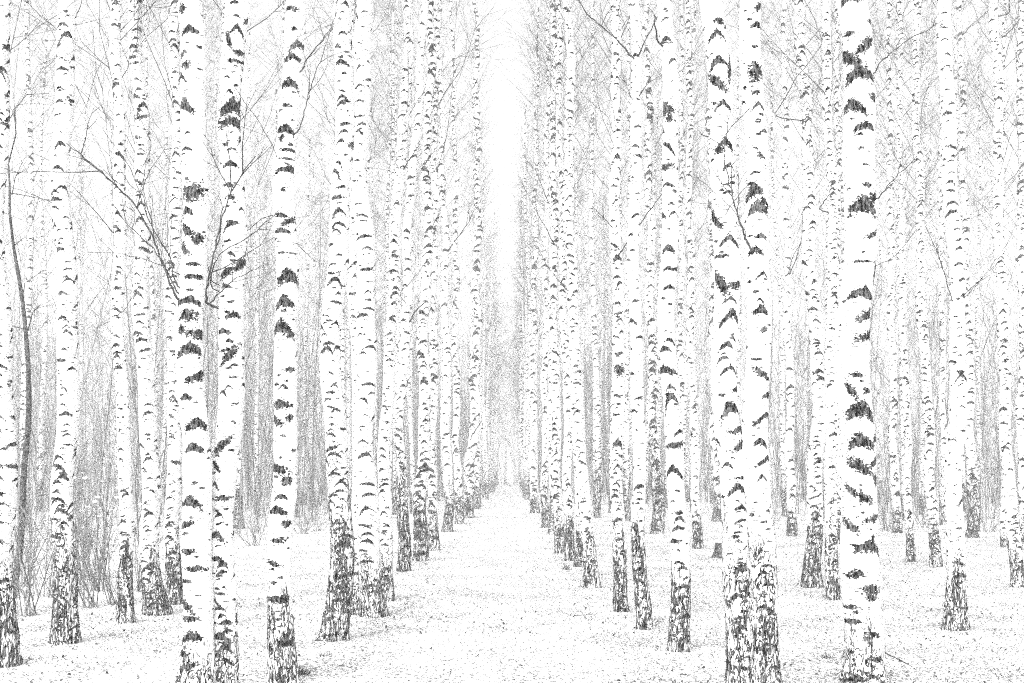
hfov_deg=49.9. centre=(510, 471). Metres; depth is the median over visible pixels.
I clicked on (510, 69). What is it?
sky
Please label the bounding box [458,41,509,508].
birch tree
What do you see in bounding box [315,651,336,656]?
grass tuft
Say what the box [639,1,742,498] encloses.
birch tree
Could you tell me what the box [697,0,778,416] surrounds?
birch tree
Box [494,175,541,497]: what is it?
birch tree
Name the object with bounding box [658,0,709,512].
birch tree
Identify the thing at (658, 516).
birch tree
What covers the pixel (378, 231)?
birch tree
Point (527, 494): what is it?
birch tree
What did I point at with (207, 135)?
birch tree
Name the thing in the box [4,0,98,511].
birch tree
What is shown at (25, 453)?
sapling
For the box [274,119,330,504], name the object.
birch tree
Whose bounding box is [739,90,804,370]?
birch tree
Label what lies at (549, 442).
birch tree
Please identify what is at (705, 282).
birch tree
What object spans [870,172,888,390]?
birch tree
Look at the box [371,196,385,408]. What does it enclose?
birch tree
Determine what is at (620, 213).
birch tree
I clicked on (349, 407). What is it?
birch tree
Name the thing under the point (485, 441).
birch tree
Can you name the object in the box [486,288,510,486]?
birch tree
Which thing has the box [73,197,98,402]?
birch tree
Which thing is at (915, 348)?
birch tree
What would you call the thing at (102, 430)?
thicket
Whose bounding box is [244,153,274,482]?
birch tree
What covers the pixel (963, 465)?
birch tree
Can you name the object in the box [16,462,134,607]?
bare shrub
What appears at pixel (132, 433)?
birch tree
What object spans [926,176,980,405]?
birch tree
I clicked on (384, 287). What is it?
birch tree
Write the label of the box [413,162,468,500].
birch tree
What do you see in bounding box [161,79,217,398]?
birch tree
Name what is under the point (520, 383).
birch tree
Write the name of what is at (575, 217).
birch tree
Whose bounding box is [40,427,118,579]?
bare shrub
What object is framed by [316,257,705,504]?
thicket
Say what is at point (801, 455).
thicket
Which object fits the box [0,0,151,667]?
birch tree
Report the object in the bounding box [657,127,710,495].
birch tree
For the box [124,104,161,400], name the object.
birch tree
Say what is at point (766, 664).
birch tree
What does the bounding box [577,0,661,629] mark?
birch tree
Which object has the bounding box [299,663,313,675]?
grass tuft
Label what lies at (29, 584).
bare shrub
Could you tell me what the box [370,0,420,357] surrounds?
birch tree
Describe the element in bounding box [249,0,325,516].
birch tree
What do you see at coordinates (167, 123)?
birch tree
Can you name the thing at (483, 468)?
birch tree
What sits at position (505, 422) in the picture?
birch tree
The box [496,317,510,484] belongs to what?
birch tree
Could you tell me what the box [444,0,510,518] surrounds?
birch tree
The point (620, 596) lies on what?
birch tree
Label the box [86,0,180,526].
birch tree
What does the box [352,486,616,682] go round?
snow path
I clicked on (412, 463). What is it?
birch tree
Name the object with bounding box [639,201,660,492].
birch tree
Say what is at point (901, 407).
birch tree
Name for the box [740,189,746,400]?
birch tree
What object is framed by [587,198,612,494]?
birch tree
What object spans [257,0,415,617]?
birch tree
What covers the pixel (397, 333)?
birch tree
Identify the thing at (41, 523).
bare shrub
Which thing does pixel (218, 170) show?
birch tree
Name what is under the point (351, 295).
birch tree
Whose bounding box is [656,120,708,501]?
birch tree
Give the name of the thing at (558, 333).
birch tree
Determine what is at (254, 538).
bare shrub
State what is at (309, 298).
birch tree
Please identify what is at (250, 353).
birch tree
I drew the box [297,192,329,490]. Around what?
birch tree
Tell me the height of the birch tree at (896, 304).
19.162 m
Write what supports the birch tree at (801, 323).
on the snow ground
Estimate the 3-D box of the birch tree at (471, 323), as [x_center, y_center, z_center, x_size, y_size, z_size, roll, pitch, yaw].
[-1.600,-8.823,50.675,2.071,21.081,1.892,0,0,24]
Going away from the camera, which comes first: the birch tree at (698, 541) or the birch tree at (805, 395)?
the birch tree at (698, 541)
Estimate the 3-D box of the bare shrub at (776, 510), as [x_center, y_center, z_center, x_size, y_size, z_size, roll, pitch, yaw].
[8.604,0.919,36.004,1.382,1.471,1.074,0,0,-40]
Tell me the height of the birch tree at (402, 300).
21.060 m
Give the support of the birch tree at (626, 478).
on the snow ground
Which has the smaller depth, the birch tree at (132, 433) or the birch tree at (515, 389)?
the birch tree at (132, 433)
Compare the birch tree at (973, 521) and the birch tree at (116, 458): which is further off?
the birch tree at (116, 458)
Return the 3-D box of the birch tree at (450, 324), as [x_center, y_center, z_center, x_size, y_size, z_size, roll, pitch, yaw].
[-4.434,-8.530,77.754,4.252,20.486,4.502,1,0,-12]
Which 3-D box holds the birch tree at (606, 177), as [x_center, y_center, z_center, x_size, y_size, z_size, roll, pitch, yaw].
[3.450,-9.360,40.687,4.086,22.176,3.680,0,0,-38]
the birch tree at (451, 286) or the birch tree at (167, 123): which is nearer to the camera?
the birch tree at (167, 123)
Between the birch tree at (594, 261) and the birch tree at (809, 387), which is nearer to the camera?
the birch tree at (594, 261)
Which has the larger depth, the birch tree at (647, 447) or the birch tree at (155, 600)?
the birch tree at (647, 447)
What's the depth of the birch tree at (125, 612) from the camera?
11.92 m
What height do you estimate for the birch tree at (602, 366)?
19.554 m
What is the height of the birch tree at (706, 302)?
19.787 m
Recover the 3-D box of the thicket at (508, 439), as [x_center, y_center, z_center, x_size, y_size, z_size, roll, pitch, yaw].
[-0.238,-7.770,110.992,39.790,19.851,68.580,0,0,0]
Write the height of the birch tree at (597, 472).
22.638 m
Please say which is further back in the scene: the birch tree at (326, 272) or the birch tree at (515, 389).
the birch tree at (515, 389)
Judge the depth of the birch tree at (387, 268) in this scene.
48.07 m
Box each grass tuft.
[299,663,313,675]
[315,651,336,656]
[813,652,833,659]
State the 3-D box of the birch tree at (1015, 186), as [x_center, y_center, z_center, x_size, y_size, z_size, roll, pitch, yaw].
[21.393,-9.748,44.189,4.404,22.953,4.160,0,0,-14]
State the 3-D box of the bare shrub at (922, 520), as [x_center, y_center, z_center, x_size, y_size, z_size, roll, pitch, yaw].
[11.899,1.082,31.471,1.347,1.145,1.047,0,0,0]
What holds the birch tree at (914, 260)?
on the snow ground
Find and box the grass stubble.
[3,539,1023,682]
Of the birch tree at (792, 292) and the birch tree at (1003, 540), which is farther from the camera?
the birch tree at (792, 292)
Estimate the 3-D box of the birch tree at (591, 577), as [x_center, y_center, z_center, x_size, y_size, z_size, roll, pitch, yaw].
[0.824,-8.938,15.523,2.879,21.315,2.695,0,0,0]
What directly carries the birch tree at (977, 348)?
on the snow ground
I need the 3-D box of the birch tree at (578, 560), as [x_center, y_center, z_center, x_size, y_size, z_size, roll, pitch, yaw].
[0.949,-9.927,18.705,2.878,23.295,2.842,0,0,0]
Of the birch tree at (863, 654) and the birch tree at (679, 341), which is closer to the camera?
the birch tree at (863, 654)
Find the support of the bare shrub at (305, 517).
on the snow ground
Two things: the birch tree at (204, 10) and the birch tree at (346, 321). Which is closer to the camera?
the birch tree at (204, 10)
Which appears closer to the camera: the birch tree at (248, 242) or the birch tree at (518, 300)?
the birch tree at (248, 242)
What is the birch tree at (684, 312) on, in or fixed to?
on the snow ground
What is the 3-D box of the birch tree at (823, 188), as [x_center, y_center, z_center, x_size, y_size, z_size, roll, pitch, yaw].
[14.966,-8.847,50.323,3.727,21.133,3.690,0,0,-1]
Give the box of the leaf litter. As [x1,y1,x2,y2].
[0,513,1023,682]
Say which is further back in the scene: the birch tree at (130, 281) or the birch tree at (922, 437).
the birch tree at (130, 281)
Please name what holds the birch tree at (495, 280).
on the snow ground
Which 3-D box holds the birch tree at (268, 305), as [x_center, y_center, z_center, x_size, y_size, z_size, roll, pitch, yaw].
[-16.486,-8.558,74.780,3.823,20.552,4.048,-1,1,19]
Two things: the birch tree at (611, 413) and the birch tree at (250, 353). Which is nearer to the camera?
the birch tree at (611, 413)
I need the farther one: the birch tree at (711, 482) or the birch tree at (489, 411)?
the birch tree at (489, 411)
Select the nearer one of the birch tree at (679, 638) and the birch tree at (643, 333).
the birch tree at (679, 638)
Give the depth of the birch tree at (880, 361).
55.73 m
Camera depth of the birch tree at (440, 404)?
67.70 m
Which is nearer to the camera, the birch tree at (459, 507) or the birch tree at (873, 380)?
the birch tree at (459, 507)
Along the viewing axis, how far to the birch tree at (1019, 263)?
21.92 m
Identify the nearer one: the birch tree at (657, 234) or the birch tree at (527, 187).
the birch tree at (527, 187)
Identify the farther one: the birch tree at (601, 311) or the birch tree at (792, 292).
the birch tree at (601, 311)
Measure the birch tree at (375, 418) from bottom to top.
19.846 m
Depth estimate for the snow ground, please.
12.62 m
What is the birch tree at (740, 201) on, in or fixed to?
on the snow ground
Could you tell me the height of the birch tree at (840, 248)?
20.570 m
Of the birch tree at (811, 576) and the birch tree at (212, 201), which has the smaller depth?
the birch tree at (811, 576)
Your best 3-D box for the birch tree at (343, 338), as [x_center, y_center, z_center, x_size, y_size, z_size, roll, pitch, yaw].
[-5.433,-9.543,34.573,5.023,22.532,5.083,0,0,-15]
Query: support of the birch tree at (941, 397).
on the snow ground
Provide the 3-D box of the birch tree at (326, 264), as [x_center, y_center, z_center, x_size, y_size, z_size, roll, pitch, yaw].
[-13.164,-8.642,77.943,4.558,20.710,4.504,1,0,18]
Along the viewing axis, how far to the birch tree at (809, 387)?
66.49 m
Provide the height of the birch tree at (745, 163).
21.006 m
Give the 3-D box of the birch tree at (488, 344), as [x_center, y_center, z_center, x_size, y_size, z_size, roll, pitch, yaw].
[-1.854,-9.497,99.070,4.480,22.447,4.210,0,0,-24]
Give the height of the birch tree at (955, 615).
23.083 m
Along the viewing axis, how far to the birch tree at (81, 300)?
55.67 m
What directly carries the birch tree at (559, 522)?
on the snow ground
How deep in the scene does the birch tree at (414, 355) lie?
86.58 m
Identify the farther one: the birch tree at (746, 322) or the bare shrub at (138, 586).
the birch tree at (746, 322)
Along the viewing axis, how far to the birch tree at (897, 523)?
28.34 m
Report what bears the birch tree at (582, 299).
on the snow ground
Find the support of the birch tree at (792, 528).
on the snow ground
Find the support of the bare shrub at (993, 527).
on the snow ground
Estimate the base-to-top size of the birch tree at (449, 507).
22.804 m
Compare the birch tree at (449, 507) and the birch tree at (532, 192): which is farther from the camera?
the birch tree at (532, 192)
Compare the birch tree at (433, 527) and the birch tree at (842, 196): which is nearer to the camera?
the birch tree at (433, 527)
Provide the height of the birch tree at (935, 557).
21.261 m
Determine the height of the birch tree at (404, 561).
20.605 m
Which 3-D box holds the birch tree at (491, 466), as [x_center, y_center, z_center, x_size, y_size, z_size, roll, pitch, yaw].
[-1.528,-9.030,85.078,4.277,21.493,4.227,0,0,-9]
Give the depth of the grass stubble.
11.33 m
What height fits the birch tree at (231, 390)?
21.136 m
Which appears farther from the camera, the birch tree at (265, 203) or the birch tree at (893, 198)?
the birch tree at (265, 203)
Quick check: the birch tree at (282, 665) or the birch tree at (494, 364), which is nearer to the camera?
the birch tree at (282, 665)
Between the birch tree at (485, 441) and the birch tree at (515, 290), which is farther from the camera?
the birch tree at (515, 290)
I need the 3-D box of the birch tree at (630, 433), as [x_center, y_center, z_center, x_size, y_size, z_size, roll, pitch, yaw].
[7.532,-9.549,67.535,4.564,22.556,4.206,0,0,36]
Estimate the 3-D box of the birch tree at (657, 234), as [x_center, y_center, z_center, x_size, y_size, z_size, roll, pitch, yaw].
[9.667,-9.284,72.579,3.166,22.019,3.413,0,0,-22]
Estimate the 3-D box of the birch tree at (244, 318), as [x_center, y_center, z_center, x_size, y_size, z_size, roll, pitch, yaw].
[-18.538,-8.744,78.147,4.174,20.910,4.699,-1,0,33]
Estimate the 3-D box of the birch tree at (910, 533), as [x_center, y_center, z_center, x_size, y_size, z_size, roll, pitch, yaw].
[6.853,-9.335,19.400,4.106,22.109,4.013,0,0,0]
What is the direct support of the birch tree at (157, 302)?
on the snow ground
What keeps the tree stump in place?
on the snow ground
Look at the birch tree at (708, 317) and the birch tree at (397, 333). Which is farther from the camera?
the birch tree at (708, 317)
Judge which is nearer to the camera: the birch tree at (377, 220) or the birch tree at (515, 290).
the birch tree at (377, 220)
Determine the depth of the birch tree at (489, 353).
77.70 m
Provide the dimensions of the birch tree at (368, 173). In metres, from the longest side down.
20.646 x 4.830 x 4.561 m
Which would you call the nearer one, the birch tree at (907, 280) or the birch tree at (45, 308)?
the birch tree at (45, 308)
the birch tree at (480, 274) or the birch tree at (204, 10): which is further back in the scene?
the birch tree at (480, 274)
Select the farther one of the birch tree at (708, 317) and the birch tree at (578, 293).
the birch tree at (708, 317)
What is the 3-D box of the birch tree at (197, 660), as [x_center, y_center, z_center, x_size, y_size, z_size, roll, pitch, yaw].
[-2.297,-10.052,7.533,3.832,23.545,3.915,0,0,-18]
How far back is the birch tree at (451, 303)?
82.21 m
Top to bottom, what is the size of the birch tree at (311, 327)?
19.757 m
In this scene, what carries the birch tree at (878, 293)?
on the snow ground
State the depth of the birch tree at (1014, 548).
15.71 m
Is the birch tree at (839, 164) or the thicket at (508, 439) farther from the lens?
the thicket at (508, 439)
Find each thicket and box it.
[4,0,450,561]
[297,253,744,492]
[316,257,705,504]
[584,109,1018,523]
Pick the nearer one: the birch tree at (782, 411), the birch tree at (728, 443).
the birch tree at (728, 443)
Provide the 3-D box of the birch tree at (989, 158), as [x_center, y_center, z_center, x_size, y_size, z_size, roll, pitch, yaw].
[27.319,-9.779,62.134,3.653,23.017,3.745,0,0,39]
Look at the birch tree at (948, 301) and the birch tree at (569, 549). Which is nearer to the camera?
the birch tree at (569, 549)
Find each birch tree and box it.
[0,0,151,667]
[0,0,216,682]
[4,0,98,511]
[4,0,105,530]
[6,0,81,644]
[10,0,225,615]
[11,0,176,623]
[41,93,110,500]
[70,150,98,494]
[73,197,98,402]
[76,0,223,604]
[79,102,134,504]
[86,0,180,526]
[87,225,112,492]
[100,0,220,514]
[103,148,162,489]
[103,238,136,432]
[113,167,159,489]
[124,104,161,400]
[130,0,266,328]
[132,0,311,528]
[137,203,166,465]
[148,127,212,491]
[148,182,169,388]
[152,0,388,682]
[156,0,243,498]
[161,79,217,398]
[162,7,269,452]
[204,0,276,391]
[208,102,273,373]
[209,238,220,450]
[210,0,279,514]
[210,147,261,400]
[212,0,456,614]
[230,0,347,682]
[242,79,274,501]
[244,68,318,411]
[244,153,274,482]
[244,209,266,491]
[246,239,265,492]
[248,200,274,482]
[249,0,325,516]
[250,244,275,417]
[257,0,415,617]
[261,2,415,410]
[266,191,309,405]
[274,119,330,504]
[276,0,515,600]
[296,123,333,503]
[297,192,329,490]
[298,234,326,420]
[299,112,332,498]
[299,216,329,492]
[300,0,419,482]
[301,214,328,492]
[303,2,389,500]
[315,0,354,641]
[321,1,450,514]
[345,46,386,368]
[345,282,351,396]
[346,141,402,485]
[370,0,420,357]
[370,0,421,493]
[370,0,494,571]
[370,146,387,382]
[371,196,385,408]
[372,0,469,513]
[374,0,493,560]
[374,0,509,550]
[374,193,401,411]
[375,206,419,437]
[376,215,386,348]
[380,76,442,507]
[382,0,506,531]
[383,190,420,473]
[384,153,441,399]
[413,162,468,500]
[413,224,419,437]
[414,0,495,523]
[416,164,467,497]
[428,227,467,406]
[435,191,469,432]
[438,214,469,427]
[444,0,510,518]
[450,64,508,503]
[450,241,467,489]
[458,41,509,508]
[459,58,492,409]
[459,148,516,497]
[460,166,523,499]
[460,201,515,440]
[470,224,513,493]
[472,0,738,611]
[479,252,507,464]
[481,248,515,488]
[482,224,511,492]
[482,256,514,490]
[483,130,577,473]
[484,148,557,499]
[485,0,604,553]
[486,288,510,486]
[490,0,658,587]
[492,0,605,527]
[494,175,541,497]
[495,84,550,411]
[496,193,538,398]
[496,303,515,484]
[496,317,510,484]
[497,252,540,489]
[498,284,520,486]
[499,287,525,466]
[499,322,514,482]
[502,201,540,422]
[502,338,518,483]
[503,0,566,512]
[503,0,600,534]
[503,220,541,491]
[503,270,524,488]
[504,189,532,491]
[504,248,538,421]
[504,316,519,434]
[505,101,542,489]
[510,0,627,560]
[510,35,548,405]
[512,0,629,566]
[531,0,652,517]
[538,62,605,440]
[538,239,590,409]
[556,83,609,453]
[558,169,609,411]
[558,187,600,497]
[559,212,604,432]
[563,53,626,505]
[570,0,785,651]
[574,1,657,483]
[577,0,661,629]
[579,76,646,378]
[580,0,661,521]
[581,191,612,492]
[582,160,625,499]
[583,0,709,533]
[583,17,656,512]
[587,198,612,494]
[587,212,612,488]
[604,148,658,497]
[608,143,647,414]
[608,248,646,488]
[622,0,727,420]
[622,0,775,548]
[624,64,687,503]
[624,133,708,443]
[625,7,709,507]
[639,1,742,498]
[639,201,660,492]
[640,177,674,379]
[641,171,676,377]
[646,0,789,521]
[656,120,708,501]
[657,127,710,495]
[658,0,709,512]
[673,0,782,682]
[674,257,700,369]
[675,236,697,393]
[684,76,743,503]
[692,0,903,587]
[696,173,742,399]
[696,255,709,490]
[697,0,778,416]
[697,239,744,405]
[699,0,777,682]
[700,2,781,387]
[700,114,744,355]
[724,0,902,599]
[733,0,824,516]
[734,0,939,543]
[735,0,843,535]
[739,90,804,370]
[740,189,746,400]
[763,0,970,607]
[769,193,809,428]
[770,90,825,501]
[772,0,909,360]
[774,0,877,520]
[792,149,825,442]
[792,237,820,420]
[793,168,876,346]
[809,65,842,371]
[812,0,1015,566]
[813,0,1013,561]
[817,0,911,401]
[833,0,943,682]
[840,0,976,532]
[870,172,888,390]
[870,226,888,415]
[871,80,907,503]
[873,0,957,520]
[873,135,915,500]
[874,204,933,438]
[875,0,1015,524]
[877,0,1023,587]
[878,3,969,514]
[884,0,1017,537]
[886,88,946,501]
[887,164,938,493]
[896,2,975,508]
[906,0,1016,519]
[911,222,939,492]
[918,0,1012,630]
[920,0,1023,551]
[926,103,985,412]
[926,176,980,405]
[931,164,985,371]
[933,4,1016,511]
[951,0,1023,546]
[969,101,1018,499]
[970,76,1016,503]
[983,26,1023,310]
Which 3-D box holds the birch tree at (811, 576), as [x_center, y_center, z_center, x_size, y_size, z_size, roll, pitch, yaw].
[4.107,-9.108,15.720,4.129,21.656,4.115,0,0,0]
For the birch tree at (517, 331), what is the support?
on the snow ground
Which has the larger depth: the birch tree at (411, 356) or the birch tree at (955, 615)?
the birch tree at (411, 356)
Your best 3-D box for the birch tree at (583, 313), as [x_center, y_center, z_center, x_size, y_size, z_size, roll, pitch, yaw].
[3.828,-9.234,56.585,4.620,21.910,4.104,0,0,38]
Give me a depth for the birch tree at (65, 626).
10.42 m
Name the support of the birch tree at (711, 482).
on the snow ground
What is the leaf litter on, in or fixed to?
on the snow ground
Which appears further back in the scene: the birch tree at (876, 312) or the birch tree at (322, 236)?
the birch tree at (876, 312)
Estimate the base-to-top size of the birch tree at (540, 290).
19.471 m
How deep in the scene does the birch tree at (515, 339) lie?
103.69 m
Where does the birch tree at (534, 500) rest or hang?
on the snow ground
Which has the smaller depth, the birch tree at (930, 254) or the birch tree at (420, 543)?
the birch tree at (420, 543)
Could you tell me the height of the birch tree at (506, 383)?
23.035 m
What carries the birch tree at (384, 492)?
on the snow ground
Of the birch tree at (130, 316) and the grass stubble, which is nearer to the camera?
the grass stubble
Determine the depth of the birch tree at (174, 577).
13.65 m
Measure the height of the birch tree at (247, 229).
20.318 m
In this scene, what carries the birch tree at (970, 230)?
on the snow ground
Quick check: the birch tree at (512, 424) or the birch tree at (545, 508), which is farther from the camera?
the birch tree at (512, 424)
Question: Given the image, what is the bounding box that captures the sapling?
[8,93,53,598]
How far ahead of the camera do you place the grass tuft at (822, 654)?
9.37 m
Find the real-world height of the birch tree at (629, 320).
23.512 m
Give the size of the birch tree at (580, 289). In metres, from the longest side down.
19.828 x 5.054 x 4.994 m
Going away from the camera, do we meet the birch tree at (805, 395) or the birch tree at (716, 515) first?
the birch tree at (716, 515)
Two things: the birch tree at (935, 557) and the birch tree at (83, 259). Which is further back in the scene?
the birch tree at (83, 259)
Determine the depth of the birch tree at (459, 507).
33.80 m
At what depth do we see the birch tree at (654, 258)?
76.16 m
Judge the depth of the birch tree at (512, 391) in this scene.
106.52 m
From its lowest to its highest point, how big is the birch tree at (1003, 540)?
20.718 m
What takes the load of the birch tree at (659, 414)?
on the snow ground
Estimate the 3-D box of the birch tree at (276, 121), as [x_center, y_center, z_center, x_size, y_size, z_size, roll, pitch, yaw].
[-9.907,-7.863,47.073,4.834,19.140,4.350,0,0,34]
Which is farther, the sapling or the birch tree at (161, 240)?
the birch tree at (161, 240)
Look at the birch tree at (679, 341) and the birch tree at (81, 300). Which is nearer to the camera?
the birch tree at (679, 341)
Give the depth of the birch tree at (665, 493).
49.26 m
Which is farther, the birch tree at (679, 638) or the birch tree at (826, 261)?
the birch tree at (826, 261)
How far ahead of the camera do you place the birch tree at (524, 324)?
89.23 m
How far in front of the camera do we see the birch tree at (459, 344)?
87.44 m
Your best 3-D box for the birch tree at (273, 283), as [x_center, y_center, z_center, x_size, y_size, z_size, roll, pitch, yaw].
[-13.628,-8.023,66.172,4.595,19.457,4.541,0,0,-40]
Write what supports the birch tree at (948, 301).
on the snow ground
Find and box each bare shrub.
[13,428,89,616]
[14,445,102,586]
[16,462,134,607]
[16,480,83,599]
[28,442,141,591]
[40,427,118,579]
[79,498,140,605]
[114,476,182,591]
[233,478,271,545]
[260,478,327,533]
[300,493,328,531]
[771,481,797,520]
[877,490,902,530]
[912,492,943,527]
[962,478,999,531]
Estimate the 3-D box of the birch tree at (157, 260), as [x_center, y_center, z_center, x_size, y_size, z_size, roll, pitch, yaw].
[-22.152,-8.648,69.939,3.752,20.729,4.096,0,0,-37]
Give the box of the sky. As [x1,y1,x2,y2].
[4,0,1023,474]
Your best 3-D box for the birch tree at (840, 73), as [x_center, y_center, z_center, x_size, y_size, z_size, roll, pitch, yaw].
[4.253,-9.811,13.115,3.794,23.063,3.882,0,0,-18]
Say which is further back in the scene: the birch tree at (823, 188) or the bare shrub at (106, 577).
the birch tree at (823, 188)
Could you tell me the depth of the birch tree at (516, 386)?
110.86 m
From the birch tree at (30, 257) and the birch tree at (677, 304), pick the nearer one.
the birch tree at (30, 257)
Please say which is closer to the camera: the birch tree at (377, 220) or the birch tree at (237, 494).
the birch tree at (237, 494)
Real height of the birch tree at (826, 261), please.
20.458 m
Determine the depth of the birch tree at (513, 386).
128.65 m
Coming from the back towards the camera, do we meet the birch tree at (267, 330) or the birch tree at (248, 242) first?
the birch tree at (267, 330)
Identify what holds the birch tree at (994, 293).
on the snow ground
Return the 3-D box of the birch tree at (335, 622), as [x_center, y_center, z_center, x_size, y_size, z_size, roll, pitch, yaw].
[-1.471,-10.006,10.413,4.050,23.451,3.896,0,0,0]
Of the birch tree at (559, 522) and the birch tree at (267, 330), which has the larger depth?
the birch tree at (267, 330)
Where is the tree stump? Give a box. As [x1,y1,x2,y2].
[711,541,721,557]
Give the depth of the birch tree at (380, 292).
88.03 m
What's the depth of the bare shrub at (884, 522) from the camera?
29.36 m
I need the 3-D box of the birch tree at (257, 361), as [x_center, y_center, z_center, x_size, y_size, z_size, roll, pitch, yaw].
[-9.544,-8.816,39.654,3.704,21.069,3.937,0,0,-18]
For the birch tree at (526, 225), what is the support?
on the snow ground
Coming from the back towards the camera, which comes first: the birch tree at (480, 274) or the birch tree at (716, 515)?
the birch tree at (480, 274)
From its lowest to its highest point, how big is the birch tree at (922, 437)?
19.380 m
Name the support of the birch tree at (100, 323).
on the snow ground
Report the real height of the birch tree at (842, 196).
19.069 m
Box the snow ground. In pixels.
[0,475,1023,682]
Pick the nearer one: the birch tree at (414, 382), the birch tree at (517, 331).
the birch tree at (414, 382)
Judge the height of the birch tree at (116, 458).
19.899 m
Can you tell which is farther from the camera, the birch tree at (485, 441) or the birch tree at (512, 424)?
the birch tree at (512, 424)
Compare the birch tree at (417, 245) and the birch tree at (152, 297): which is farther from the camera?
the birch tree at (417, 245)
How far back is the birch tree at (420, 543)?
19.93 m
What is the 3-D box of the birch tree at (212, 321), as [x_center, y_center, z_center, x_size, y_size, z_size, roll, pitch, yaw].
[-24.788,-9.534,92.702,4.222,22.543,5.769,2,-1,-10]
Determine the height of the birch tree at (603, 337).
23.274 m
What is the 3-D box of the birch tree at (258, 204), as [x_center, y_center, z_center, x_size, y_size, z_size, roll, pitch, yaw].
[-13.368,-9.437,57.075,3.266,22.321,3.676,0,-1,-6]
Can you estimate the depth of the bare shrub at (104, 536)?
14.76 m
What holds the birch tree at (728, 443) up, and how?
on the snow ground
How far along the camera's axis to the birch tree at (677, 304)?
87.34 m
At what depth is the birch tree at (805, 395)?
59.29 m
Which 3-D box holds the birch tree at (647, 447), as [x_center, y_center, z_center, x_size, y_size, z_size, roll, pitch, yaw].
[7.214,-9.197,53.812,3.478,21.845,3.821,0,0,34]
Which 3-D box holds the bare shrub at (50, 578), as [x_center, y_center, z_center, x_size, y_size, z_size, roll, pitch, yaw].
[-6.025,0.869,14.088,0.967,1.569,1.161,0,0,41]
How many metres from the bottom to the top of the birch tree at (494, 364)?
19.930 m

